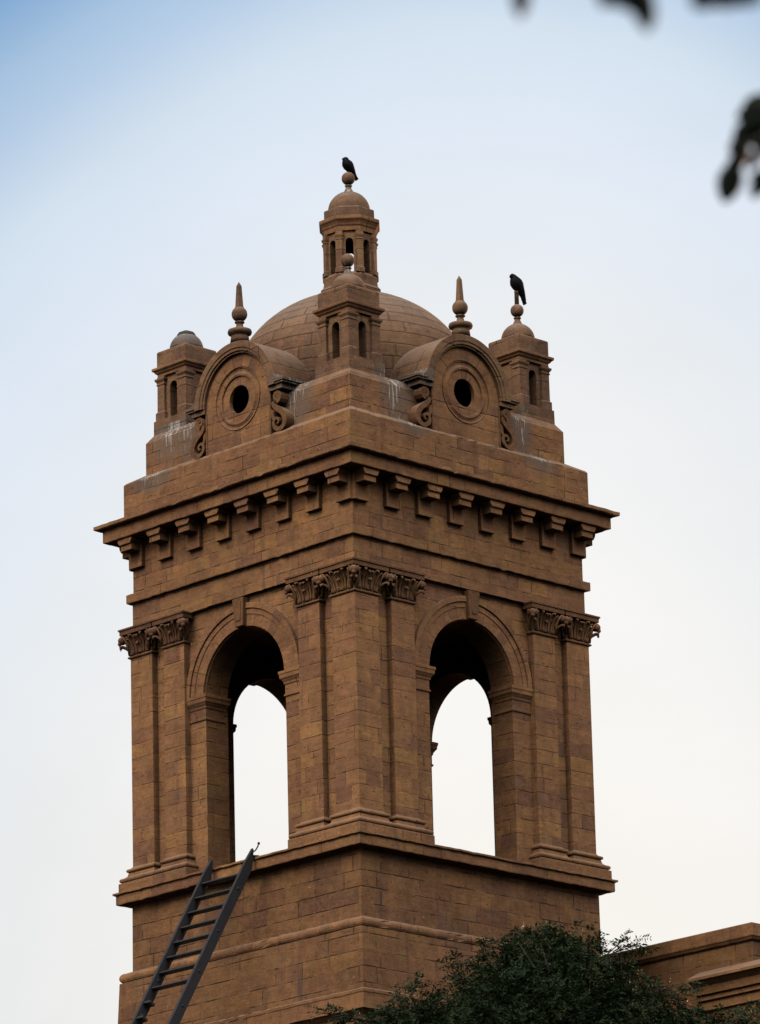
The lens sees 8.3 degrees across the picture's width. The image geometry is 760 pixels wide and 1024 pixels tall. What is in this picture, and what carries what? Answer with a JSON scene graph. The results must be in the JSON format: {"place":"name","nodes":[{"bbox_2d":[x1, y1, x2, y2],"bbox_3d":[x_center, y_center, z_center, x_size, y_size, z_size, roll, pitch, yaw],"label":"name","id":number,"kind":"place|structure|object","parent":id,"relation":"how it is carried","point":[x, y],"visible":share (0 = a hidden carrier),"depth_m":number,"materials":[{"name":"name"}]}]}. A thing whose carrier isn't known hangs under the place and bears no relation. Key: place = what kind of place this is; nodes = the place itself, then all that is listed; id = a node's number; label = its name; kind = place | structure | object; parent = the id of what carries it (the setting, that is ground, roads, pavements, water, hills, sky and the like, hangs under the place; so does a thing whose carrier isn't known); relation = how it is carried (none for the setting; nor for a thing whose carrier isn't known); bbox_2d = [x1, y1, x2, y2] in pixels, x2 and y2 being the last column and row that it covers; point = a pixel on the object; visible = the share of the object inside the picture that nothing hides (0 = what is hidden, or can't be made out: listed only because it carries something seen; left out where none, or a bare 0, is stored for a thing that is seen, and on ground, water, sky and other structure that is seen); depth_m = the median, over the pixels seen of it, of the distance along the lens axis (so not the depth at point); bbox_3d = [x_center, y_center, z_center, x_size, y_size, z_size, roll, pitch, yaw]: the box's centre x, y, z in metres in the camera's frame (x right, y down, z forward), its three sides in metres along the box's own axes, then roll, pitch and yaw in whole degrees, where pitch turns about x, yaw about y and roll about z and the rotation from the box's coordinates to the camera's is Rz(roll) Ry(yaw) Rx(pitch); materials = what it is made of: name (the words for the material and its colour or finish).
{"place":"outdoors","nodes":[
{"label":"outdoors","id":0,"kind":"place"},
{"bbox_2d":[0,0,759,1023],"label":"sky","id":1,"kind":"structure","parent":0,"point":[158,158],"materials":[{"name":"blue"}]},
{"label":"ground","id":2,"kind":"structure","parent":0,"visible":0},
{"bbox_2d":[93,172,619,1023],"bbox_3d":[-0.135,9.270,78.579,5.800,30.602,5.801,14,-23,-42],"label":"bell tower","id":3,"kind":"structure","parent":2,"relation":"on","point":[357,526],"depth_m":79.17,"materials":[{"name":"stone"}]},
{"bbox_2d":[131,842,259,1023],"bbox_3d":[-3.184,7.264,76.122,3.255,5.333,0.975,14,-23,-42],"label":"ladder","id":4,"kind":"object","parent":3,"relation":"on","point":[219,922],"visible":1,"depth_m":76.88,"materials":[{"name":"metal"}]},
{"bbox_2d":[342,157,358,180],"bbox_3d":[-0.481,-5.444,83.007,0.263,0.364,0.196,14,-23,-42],"label":"perched bird","id":5,"kind":"object","parent":3,"relation":"on","point":[347,165],"visible":1,"depth_m":82.94},
{"bbox_2d":[509,273,526,305],"bbox_3d":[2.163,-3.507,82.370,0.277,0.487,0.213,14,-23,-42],"label":"perched bird","id":6,"kind":"object","parent":3,"relation":"on","point":[516,283],"visible":1,"depth_m":82.32},
{"bbox_2d":[303,919,759,1023],"bbox_3d":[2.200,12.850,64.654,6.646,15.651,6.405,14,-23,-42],"label":"garden tree","id":7,"kind":"object","parent":2,"relation":"on","point":[556,979],"visible":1,"depth_m":65.58,"materials":[{"name":"green plant"}]},
{"bbox_2d":[512,0,759,202],"bbox_3d":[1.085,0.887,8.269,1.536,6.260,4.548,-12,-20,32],"label":"overhanging tree","id":8,"kind":"object","parent":2,"relation":"on","point":[746,136],"visible":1,"depth_m":9.00,"materials":[{"name":"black plant"}]},
{"bbox_2d":[608,922,759,1023],"bbox_3d":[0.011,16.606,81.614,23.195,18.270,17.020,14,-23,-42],"label":"sandstone hall","id":9,"kind":"structure","parent":2,"relation":"on","point":[723,964],"depth_m":79.47,"materials":[{"name":"stone"}]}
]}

